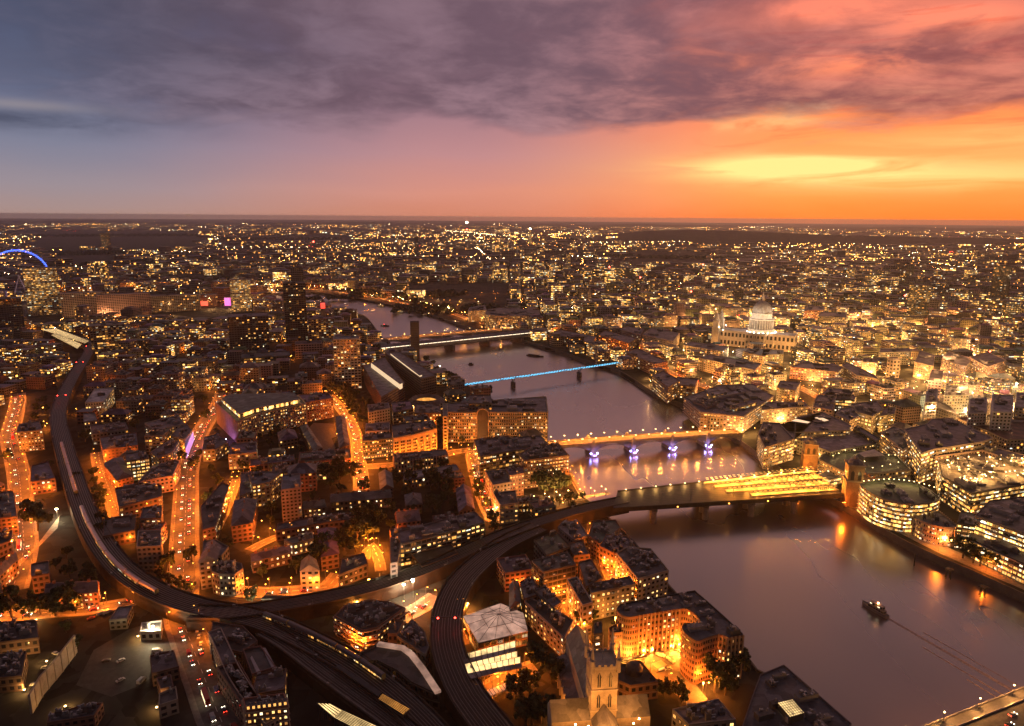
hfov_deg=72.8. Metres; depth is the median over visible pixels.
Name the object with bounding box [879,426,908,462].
office building
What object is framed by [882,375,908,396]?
office building
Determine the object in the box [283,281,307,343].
tower block
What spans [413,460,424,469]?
broadleaf tree
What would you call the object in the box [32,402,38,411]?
broadleaf tree
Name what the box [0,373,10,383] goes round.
town house
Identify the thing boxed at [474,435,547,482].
office building
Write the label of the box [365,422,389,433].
office building
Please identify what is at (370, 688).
station canopy
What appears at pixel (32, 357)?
office building
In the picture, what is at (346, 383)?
broadleaf tree
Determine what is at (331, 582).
road
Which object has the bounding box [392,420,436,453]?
office building
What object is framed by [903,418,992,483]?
office building
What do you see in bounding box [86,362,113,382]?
office building
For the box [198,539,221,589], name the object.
office building
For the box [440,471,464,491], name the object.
office building
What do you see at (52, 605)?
broadleaf tree
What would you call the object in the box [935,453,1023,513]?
office building
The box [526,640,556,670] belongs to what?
broadleaf tree
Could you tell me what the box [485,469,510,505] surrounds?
office building
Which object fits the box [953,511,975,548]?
office building
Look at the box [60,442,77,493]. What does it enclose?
train
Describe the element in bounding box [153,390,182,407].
office building
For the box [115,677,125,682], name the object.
car
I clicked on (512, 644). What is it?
market roof
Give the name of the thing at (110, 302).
tower block
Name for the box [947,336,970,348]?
office building
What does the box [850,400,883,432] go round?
office building
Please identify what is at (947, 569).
mooring dolphin
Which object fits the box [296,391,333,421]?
apartment building
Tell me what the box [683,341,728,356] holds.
office building
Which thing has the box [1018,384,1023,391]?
office building
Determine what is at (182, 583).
broadleaf tree
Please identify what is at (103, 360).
office building
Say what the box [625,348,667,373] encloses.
office building
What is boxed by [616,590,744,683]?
office building
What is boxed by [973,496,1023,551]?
office building
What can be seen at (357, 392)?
broadleaf tree
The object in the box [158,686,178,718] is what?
office building
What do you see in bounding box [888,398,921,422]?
office building
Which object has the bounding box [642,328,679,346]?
office building
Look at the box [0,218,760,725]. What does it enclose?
ground
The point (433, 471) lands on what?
broadleaf tree
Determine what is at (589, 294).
church tower
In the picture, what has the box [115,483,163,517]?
office building
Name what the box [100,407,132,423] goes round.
office building
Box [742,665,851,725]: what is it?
office building
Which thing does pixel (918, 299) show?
tower block
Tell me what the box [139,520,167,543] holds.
office building
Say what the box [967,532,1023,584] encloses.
office building
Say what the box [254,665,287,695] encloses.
office building
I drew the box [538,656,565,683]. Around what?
broadleaf tree
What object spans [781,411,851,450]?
office building
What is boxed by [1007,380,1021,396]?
office building
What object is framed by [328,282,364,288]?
office building
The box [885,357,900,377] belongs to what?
office building
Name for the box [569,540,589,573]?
office building
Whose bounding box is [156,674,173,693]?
office building
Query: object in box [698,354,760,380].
office building
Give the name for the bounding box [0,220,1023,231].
hills
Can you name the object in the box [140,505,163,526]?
office building
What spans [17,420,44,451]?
apartment building
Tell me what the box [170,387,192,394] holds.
office building
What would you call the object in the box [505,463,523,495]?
office building
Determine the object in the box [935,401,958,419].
office building
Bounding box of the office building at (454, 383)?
[446,378,464,391]
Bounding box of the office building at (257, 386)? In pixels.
[244,381,263,392]
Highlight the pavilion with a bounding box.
[487,683,506,698]
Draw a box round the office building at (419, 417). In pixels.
[403,413,429,422]
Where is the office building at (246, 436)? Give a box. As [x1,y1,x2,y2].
[237,429,257,447]
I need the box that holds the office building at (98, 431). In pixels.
[90,421,128,444]
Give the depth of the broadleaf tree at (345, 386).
942.56 m
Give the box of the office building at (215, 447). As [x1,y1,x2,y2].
[202,434,228,461]
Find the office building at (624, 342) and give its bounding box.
[598,330,636,350]
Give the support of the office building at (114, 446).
on the ground at (134, 706)
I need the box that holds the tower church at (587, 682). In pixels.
[547,624,649,725]
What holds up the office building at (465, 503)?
on the ground at (134, 706)
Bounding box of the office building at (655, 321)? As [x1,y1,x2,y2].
[643,316,664,327]
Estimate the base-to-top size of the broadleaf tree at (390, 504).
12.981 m
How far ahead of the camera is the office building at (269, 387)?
949.91 m
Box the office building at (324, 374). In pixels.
[316,367,331,386]
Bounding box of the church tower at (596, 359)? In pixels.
[595,346,597,363]
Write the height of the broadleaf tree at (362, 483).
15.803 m
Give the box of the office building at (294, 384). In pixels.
[287,374,303,392]
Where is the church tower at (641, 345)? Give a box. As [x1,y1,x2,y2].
[639,340,643,349]
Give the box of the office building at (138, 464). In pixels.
[125,450,149,480]
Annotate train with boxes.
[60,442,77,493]
[79,505,158,593]
[263,611,385,680]
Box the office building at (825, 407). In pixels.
[812,398,834,415]
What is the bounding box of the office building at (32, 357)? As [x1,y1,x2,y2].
[20,353,45,363]
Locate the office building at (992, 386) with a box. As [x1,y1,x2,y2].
[979,377,1010,397]
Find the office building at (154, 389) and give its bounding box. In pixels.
[145,384,168,393]
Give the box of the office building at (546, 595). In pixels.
[535,584,561,610]
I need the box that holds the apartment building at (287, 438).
[277,428,297,449]
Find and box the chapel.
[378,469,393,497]
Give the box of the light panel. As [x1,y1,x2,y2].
[224,297,230,305]
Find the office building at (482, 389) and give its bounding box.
[470,383,490,394]
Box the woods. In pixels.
[21,222,957,332]
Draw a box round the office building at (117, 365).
[104,360,122,372]
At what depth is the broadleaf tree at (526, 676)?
358.78 m
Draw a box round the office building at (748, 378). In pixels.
[742,371,764,383]
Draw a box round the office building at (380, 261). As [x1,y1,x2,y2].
[378,259,384,263]
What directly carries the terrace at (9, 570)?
on the ground at (134, 706)
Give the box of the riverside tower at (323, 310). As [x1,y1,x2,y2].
[320,298,325,315]
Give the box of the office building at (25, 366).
[13,361,39,378]
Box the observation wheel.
[0,248,46,293]
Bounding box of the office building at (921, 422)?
[913,418,931,426]
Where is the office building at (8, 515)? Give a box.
[0,490,18,532]
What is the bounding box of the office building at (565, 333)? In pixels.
[550,330,595,348]
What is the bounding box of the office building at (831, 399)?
[814,395,835,411]
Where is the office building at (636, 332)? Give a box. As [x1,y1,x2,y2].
[620,326,643,343]
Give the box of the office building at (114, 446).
[100,432,138,462]
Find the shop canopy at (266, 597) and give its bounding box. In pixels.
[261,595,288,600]
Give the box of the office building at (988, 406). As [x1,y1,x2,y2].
[966,402,990,416]
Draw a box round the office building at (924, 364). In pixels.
[913,350,934,380]
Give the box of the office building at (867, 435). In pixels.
[854,426,879,451]
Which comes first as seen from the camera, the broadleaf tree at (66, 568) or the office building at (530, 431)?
the broadleaf tree at (66, 568)
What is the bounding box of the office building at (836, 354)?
[824,345,845,365]
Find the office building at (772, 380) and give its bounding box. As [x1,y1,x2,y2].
[765,370,786,389]
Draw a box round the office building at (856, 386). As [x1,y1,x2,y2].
[839,377,865,394]
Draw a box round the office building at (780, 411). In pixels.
[760,401,807,423]
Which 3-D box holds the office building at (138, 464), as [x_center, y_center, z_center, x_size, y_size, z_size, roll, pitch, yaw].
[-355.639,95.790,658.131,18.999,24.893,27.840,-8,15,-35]
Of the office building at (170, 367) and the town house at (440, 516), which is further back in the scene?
the office building at (170, 367)
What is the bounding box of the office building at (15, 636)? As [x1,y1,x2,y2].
[0,618,39,654]
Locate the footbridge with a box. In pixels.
[465,361,618,387]
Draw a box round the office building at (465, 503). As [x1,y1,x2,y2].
[455,484,474,514]
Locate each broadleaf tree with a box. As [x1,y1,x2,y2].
[0,447,13,461]
[0,583,20,617]
[13,589,40,616]
[18,498,53,530]
[30,412,37,420]
[30,592,45,614]
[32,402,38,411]
[38,592,65,615]
[40,404,49,413]
[41,395,46,403]
[45,580,75,611]
[49,556,61,568]
[58,558,77,577]
[58,618,71,632]
[60,546,73,558]
[63,591,81,612]
[68,633,82,650]
[77,429,89,440]
[77,566,97,580]
[81,561,93,570]
[88,466,98,474]
[88,475,98,483]
[91,482,104,492]
[92,486,108,499]
[93,521,106,528]
[94,510,107,517]
[95,499,106,510]
[129,418,138,428]
[154,568,164,578]
[156,550,175,570]
[161,572,170,582]
[166,574,174,584]
[173,574,182,586]
[177,449,187,459]
[177,579,188,588]
[182,545,197,561]
[185,581,195,591]
[187,455,199,469]
[193,394,200,401]
[194,449,202,454]
[200,394,208,402]
[200,408,210,419]
[200,487,213,500]
[207,464,214,469]
[211,472,223,485]
[213,428,220,433]
[218,536,233,548]
[236,460,249,471]
[243,584,257,601]
[251,465,262,471]
[256,562,267,576]
[264,499,276,515]
[266,514,274,523]
[268,430,276,438]
[272,423,280,432]
[288,556,303,573]
[295,444,304,451]
[309,489,315,499]
[309,541,328,566]
[312,531,329,543]
[318,461,326,474]
[318,463,333,473]
[319,531,337,541]
[324,478,335,489]
[325,379,340,397]
[329,462,344,482]
[330,456,344,478]
[334,382,344,397]
[334,527,350,549]
[336,483,346,492]
[339,381,349,396]
[342,460,361,481]
[343,384,354,391]
[343,516,367,537]
[345,393,355,401]
[345,398,357,412]
[347,389,360,396]
[347,536,360,552]
[348,401,361,419]
[349,505,361,521]
[356,476,369,490]
[357,288,363,293]
[357,414,368,425]
[360,500,382,522]
[360,521,379,540]
[365,513,381,533]
[366,510,387,521]
[372,343,382,353]
[384,498,396,512]
[385,518,395,528]
[389,466,397,479]
[393,472,403,485]
[401,486,413,493]
[403,468,417,480]
[403,480,411,488]
[406,504,415,509]
[413,297,419,303]
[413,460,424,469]
[422,466,437,489]
[432,472,441,489]
[437,418,442,426]
[437,431,442,442]
[438,458,448,465]
[441,475,454,488]
[442,466,456,474]
[448,497,456,508]
[468,468,476,478]
[472,477,484,488]
[473,484,483,499]
[482,497,491,505]
[486,509,499,525]
[489,519,499,530]
[489,600,497,606]
[504,673,527,699]
[512,692,539,725]
[517,667,540,694]
[521,697,545,725]
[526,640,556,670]
[530,469,548,490]
[530,691,552,723]
[538,471,554,494]
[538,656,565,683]
[540,694,557,714]
[547,467,564,492]
[555,470,571,489]
[555,496,563,504]
[563,472,571,487]
[563,491,574,502]
[573,611,591,625]
[579,491,585,497]
[592,608,598,619]
[649,678,663,692]
[658,676,671,696]
[663,680,677,694]
[672,676,686,697]
[674,682,691,702]
[702,652,734,692]
[712,661,739,695]
[729,647,750,672]
[948,536,956,546]
[953,533,975,557]
[964,542,981,562]
[973,544,993,565]
[982,549,1007,569]
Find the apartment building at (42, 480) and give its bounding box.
[30,461,56,494]
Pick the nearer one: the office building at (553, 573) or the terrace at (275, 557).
the office building at (553, 573)
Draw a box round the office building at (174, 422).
[145,415,184,433]
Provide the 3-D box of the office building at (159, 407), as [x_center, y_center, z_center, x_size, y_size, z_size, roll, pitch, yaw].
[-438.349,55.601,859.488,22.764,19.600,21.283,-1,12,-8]
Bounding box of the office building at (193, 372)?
[184,366,204,384]
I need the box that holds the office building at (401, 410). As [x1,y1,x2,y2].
[391,400,412,424]
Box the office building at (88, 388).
[83,380,105,395]
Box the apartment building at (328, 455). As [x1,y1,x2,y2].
[298,448,351,468]
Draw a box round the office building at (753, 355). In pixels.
[742,348,770,365]
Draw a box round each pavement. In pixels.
[18,516,59,564]
[76,626,170,696]
[299,423,336,442]
[299,433,335,449]
[621,649,708,703]
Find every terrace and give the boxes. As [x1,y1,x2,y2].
[0,551,19,590]
[44,578,100,606]
[208,628,279,725]
[250,543,291,572]
[276,512,358,540]
[303,497,325,517]
[330,488,391,511]
[393,449,448,472]
[518,494,539,512]
[525,598,573,655]
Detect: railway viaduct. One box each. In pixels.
[45,328,449,725]
[186,496,629,631]
[255,623,421,725]
[430,522,547,725]
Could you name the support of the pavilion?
on the ground at (134, 706)
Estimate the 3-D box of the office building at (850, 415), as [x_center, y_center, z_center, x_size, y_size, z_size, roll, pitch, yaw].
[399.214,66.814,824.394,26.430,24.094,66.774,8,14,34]
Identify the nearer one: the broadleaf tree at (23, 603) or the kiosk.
the kiosk
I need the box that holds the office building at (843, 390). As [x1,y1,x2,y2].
[821,387,853,397]
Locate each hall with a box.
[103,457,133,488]
[200,293,217,306]
[348,641,440,709]
[463,603,527,650]
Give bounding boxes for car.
[101,658,110,662]
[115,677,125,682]
[1005,722,1014,725]
[1008,712,1017,717]
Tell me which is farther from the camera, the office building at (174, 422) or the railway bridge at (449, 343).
the railway bridge at (449, 343)
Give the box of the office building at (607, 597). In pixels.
[589,576,634,619]
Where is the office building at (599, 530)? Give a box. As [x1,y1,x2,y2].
[588,519,620,560]
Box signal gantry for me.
[431,616,460,626]
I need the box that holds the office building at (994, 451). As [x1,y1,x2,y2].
[932,445,1023,480]
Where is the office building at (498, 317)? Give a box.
[485,307,539,328]
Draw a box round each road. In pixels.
[0,392,38,593]
[0,598,135,621]
[90,452,118,517]
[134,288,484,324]
[163,392,241,725]
[221,479,239,529]
[230,573,338,597]
[245,535,276,551]
[331,395,369,490]
[349,593,436,651]
[356,447,473,469]
[361,542,385,571]
[463,630,470,644]
[465,450,497,521]
[483,660,538,697]
[493,492,609,517]
[548,335,811,409]
[560,599,590,642]
[569,472,582,494]
[587,530,614,579]
[763,374,818,398]
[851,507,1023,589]
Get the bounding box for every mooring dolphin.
[944,567,953,579]
[978,584,988,597]
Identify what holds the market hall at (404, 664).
on the ground at (134, 706)
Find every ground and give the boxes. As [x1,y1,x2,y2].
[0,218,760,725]
[255,219,1023,592]
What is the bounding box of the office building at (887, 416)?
[878,406,895,431]
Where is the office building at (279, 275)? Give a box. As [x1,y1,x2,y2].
[272,271,285,280]
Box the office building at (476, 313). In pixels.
[468,305,485,321]
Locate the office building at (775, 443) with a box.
[756,422,794,468]
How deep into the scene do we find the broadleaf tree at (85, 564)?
477.82 m
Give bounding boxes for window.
[596,695,600,707]
[597,673,601,687]
[607,694,611,706]
[608,673,612,686]
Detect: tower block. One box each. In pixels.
[0,296,24,336]
[22,266,61,315]
[60,290,114,317]
[89,321,125,353]
[96,292,151,314]
[100,232,110,246]
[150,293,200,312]
[228,312,269,350]
[229,278,251,311]
[241,351,290,362]
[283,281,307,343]
[290,266,302,281]
[295,340,321,358]
[308,316,333,342]
[333,336,361,388]
[414,237,418,254]
[529,228,531,242]
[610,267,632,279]
[896,261,907,271]
[906,283,931,316]
[922,389,937,420]
[966,397,986,427]
[989,265,1012,298]
[989,394,1012,430]
[1013,392,1023,417]
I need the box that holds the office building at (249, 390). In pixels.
[241,387,257,393]
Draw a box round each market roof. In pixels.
[317,703,341,725]
[334,710,376,725]
[463,640,515,658]
[463,646,515,663]
[464,651,517,668]
[466,656,520,672]
[467,663,521,687]
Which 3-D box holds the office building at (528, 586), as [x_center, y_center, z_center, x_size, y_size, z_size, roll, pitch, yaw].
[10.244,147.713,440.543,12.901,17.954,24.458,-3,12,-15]
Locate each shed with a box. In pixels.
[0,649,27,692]
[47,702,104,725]
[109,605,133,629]
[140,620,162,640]
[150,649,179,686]
[411,544,457,566]
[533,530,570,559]
[558,520,587,548]
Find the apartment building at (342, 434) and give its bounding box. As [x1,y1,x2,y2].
[335,415,349,448]
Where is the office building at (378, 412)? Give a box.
[368,402,389,423]
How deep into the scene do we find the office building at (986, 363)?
1078.27 m
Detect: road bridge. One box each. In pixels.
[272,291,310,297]
[371,327,529,345]
[546,427,742,456]
[923,686,1023,725]
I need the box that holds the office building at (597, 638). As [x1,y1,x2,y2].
[593,621,601,649]
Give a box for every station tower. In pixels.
[800,435,819,472]
[840,455,866,507]
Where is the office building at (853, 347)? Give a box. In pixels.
[844,338,863,357]
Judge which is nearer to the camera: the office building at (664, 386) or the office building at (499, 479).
the office building at (499, 479)
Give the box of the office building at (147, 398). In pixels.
[137,393,154,409]
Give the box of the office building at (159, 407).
[144,399,170,417]
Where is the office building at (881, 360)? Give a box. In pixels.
[869,357,887,370]
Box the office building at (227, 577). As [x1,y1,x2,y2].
[211,560,244,595]
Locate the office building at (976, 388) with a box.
[956,381,983,394]
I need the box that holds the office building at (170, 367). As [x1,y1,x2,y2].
[160,364,180,370]
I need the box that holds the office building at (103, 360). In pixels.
[95,358,118,362]
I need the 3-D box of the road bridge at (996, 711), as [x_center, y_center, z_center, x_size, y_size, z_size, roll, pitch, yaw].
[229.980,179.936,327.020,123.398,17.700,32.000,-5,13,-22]
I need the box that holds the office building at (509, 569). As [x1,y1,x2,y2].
[496,554,530,591]
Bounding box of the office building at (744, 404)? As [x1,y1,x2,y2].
[730,399,756,410]
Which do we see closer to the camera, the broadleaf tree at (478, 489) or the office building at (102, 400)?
the broadleaf tree at (478, 489)
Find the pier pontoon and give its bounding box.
[758,462,775,473]
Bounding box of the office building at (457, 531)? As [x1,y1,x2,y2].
[398,511,484,566]
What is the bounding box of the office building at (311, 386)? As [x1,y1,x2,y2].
[302,378,321,393]
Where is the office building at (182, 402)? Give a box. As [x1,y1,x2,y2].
[171,394,194,415]
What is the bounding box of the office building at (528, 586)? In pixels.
[520,577,538,617]
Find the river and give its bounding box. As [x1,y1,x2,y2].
[263,259,1023,725]
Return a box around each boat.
[526,353,543,356]
[862,600,888,618]
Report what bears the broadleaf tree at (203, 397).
on the ground at (134, 706)
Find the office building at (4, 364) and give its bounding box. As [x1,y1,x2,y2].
[0,362,14,367]
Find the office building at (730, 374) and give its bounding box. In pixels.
[720,363,740,384]
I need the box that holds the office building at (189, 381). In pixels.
[185,374,192,388]
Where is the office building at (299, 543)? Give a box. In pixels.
[284,532,313,555]
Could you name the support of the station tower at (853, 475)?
on the ground at (483, 293)
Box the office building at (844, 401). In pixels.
[826,391,855,413]
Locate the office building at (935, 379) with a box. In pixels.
[927,369,943,400]
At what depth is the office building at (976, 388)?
983.35 m
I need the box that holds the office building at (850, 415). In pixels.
[835,407,859,430]
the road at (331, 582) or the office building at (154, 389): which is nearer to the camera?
the road at (331, 582)
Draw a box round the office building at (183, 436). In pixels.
[171,423,193,457]
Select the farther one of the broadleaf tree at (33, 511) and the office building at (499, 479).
the office building at (499, 479)
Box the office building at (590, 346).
[586,341,606,356]
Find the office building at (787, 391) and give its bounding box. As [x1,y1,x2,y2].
[776,380,800,401]
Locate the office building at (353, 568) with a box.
[339,552,367,586]
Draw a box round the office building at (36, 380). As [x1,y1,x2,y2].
[26,372,56,388]
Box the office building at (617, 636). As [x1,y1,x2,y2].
[608,623,622,657]
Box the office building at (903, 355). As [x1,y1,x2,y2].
[878,348,910,364]
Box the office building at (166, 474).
[138,459,180,492]
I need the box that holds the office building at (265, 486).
[249,471,280,506]
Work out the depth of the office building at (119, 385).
947.37 m
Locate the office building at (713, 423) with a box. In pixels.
[707,410,726,429]
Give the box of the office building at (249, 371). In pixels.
[239,360,260,383]
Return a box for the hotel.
[241,693,290,725]
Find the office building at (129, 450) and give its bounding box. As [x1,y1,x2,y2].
[119,448,138,461]
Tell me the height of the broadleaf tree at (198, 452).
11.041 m
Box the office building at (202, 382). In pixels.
[193,373,212,391]
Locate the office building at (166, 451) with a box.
[150,440,179,466]
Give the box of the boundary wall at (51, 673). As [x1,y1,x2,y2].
[28,635,77,713]
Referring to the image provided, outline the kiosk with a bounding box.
[652,660,666,671]
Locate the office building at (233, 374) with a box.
[221,369,239,383]
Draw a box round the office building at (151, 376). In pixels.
[145,371,156,384]
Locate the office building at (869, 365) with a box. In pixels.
[861,357,876,374]
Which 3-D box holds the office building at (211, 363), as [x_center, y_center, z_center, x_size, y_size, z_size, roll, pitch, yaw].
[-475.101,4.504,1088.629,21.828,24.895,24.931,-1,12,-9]
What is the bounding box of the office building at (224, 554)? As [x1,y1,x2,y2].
[202,539,229,561]
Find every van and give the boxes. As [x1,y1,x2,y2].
[102,609,111,614]
[136,676,146,683]
[151,647,162,652]
[186,649,191,656]
[209,712,215,721]
[213,685,218,692]
[655,650,665,657]
[667,655,675,662]
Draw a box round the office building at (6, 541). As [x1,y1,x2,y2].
[0,528,13,557]
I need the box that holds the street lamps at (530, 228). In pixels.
[6,222,990,520]
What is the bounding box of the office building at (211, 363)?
[199,357,218,373]
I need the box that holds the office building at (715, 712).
[671,698,735,725]
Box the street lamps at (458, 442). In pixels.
[1,291,1022,485]
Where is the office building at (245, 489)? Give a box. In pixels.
[239,471,255,498]
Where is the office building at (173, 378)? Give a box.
[156,369,185,390]
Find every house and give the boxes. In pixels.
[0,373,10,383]
[0,482,4,491]
[160,409,188,422]
[268,390,290,392]
[272,462,293,480]
[299,554,319,589]
[312,461,325,480]
[389,525,409,537]
[394,507,420,527]
[404,492,422,513]
[432,512,454,521]
[529,496,555,516]
[864,472,878,481]
[886,420,911,428]
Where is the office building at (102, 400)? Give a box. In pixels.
[85,388,114,417]
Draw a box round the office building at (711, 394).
[706,390,722,398]
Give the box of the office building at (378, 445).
[363,432,392,458]
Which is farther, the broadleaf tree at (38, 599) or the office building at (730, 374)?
the office building at (730, 374)
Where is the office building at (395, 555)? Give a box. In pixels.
[390,536,400,577]
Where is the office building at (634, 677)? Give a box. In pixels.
[617,660,657,699]
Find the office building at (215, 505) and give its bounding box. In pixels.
[201,482,230,540]
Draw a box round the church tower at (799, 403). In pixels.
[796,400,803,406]
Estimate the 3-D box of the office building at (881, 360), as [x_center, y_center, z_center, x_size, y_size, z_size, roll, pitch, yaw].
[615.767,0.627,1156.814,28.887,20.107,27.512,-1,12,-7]
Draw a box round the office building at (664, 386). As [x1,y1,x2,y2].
[652,370,679,402]
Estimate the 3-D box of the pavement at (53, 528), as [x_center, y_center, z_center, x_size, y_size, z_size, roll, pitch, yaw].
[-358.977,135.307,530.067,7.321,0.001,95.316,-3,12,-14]
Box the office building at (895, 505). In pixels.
[856,477,940,532]
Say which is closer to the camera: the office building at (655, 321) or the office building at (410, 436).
the office building at (410, 436)
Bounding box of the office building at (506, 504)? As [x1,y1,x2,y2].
[493,489,518,524]
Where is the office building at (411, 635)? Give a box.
[397,619,428,667]
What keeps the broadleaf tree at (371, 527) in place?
on the ground at (134, 706)
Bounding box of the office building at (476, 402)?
[469,395,491,409]
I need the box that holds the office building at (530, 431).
[518,427,544,437]
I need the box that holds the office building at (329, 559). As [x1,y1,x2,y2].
[317,527,338,570]
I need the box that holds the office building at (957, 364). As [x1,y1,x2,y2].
[940,352,970,381]
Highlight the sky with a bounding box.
[0,0,1023,225]
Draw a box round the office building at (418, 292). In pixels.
[406,289,424,296]
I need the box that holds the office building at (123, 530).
[103,513,137,544]
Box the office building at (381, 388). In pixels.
[363,357,404,410]
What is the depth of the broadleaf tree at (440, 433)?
765.08 m
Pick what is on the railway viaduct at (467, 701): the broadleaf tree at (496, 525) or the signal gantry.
the signal gantry
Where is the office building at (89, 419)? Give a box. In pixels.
[83,413,97,434]
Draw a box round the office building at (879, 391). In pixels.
[870,383,895,400]
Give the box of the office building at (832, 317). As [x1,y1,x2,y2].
[817,312,846,325]
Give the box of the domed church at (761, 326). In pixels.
[711,292,797,351]
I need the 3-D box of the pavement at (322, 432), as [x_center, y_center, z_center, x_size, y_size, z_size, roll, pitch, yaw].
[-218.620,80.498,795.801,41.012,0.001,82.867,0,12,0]
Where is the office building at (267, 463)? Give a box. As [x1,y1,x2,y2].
[249,454,294,470]
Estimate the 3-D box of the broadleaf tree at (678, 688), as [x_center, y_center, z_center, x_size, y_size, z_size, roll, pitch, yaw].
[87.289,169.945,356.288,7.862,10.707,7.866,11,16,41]
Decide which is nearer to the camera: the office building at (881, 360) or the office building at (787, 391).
the office building at (787, 391)
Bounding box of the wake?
[887,618,1019,696]
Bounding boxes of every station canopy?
[44,328,88,343]
[52,334,81,348]
[336,665,381,698]
[378,693,409,717]
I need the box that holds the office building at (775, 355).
[762,349,783,366]
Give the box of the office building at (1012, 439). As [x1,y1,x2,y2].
[957,412,1023,453]
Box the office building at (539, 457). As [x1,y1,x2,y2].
[518,442,569,488]
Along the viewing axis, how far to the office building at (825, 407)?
849.33 m
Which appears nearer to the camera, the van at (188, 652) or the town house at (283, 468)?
the van at (188, 652)
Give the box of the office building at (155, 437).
[144,426,171,454]
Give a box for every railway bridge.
[380,329,550,352]
[613,467,843,523]
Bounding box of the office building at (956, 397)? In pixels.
[943,385,968,416]
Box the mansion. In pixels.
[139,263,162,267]
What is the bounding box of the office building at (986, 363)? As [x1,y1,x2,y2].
[969,352,1005,375]
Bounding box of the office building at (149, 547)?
[136,530,163,569]
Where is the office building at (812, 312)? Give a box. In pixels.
[803,306,824,319]
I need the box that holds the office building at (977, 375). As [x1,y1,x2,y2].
[964,370,987,382]
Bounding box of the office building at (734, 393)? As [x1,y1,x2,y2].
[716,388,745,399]
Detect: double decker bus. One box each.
[16,539,21,549]
[201,687,210,706]
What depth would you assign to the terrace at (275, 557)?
490.28 m
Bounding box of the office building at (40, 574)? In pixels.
[31,560,50,593]
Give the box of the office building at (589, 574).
[578,558,601,594]
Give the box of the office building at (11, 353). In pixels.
[1,344,22,364]
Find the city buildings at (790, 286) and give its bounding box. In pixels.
[0,222,1023,485]
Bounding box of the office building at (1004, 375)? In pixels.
[987,372,1015,381]
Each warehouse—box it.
[211,621,257,667]
[217,661,257,725]
[243,645,275,685]
[509,579,520,611]
[599,532,635,574]
[615,546,668,600]
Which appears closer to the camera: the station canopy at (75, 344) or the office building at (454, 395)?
the office building at (454, 395)
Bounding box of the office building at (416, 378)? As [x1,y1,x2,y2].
[371,351,436,394]
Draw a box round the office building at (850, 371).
[841,362,878,381]
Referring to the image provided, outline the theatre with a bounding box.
[408,394,444,411]
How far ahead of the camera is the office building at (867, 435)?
738.53 m
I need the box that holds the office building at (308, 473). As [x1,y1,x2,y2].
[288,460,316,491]
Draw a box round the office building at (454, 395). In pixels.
[444,387,465,402]
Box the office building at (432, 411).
[414,403,440,424]
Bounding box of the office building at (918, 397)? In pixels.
[909,391,926,408]
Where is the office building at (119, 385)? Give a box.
[106,378,132,396]
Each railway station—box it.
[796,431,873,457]
[817,449,911,483]
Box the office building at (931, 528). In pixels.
[911,509,956,546]
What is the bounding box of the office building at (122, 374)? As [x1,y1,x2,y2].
[109,370,135,378]
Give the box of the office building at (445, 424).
[443,403,447,449]
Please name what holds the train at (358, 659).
on the railway viaduct at (178, 603)
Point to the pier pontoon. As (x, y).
(767, 469)
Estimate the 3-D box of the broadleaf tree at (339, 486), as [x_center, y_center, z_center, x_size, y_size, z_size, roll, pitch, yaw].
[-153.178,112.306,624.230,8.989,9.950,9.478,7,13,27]
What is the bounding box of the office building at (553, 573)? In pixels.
[531,552,575,599]
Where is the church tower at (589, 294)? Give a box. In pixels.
[588,288,591,300]
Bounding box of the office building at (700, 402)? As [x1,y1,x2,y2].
[693,397,718,409]
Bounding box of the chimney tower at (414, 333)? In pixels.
[410,321,419,358]
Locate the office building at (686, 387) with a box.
[675,377,697,397]
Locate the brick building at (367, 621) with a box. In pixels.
[333,600,405,650]
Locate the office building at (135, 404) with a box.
[116,396,144,415]
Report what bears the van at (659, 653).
on the pavement at (696, 695)
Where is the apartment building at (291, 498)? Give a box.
[281,472,302,521]
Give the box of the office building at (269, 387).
[259,382,274,392]
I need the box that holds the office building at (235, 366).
[232,363,243,370]
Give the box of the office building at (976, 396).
[967,394,991,404]
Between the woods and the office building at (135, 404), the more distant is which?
the woods
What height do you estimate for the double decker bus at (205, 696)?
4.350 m
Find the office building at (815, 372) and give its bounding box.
[789,362,842,381]
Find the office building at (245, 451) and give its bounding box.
[228,441,257,469]
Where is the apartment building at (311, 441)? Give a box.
[300,424,322,450]
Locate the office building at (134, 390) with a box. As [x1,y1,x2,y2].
[123,384,144,396]
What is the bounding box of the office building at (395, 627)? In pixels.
[388,619,403,643]
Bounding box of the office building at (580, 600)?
[566,576,592,633]
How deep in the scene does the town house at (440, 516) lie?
556.42 m
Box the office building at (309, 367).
[299,360,317,379]
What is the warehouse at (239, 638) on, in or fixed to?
on the ground at (134, 706)
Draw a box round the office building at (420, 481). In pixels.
[403,464,459,488]
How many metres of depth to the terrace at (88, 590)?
440.40 m
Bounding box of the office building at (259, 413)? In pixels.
[215,393,307,442]
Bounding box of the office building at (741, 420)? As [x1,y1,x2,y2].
[683,384,773,432]
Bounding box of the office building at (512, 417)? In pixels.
[442,396,547,441]
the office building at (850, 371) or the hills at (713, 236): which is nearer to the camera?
the office building at (850, 371)
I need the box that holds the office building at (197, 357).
[188,353,207,365]
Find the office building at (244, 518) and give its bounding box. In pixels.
[231,498,257,542]
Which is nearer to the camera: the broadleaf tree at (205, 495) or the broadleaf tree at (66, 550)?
the broadleaf tree at (66, 550)
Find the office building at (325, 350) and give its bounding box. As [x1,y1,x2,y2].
[322,347,333,355]
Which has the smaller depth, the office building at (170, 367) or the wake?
the wake
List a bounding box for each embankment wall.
[275,289,1023,602]
[358,314,763,673]
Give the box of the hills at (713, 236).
[592,230,1023,245]

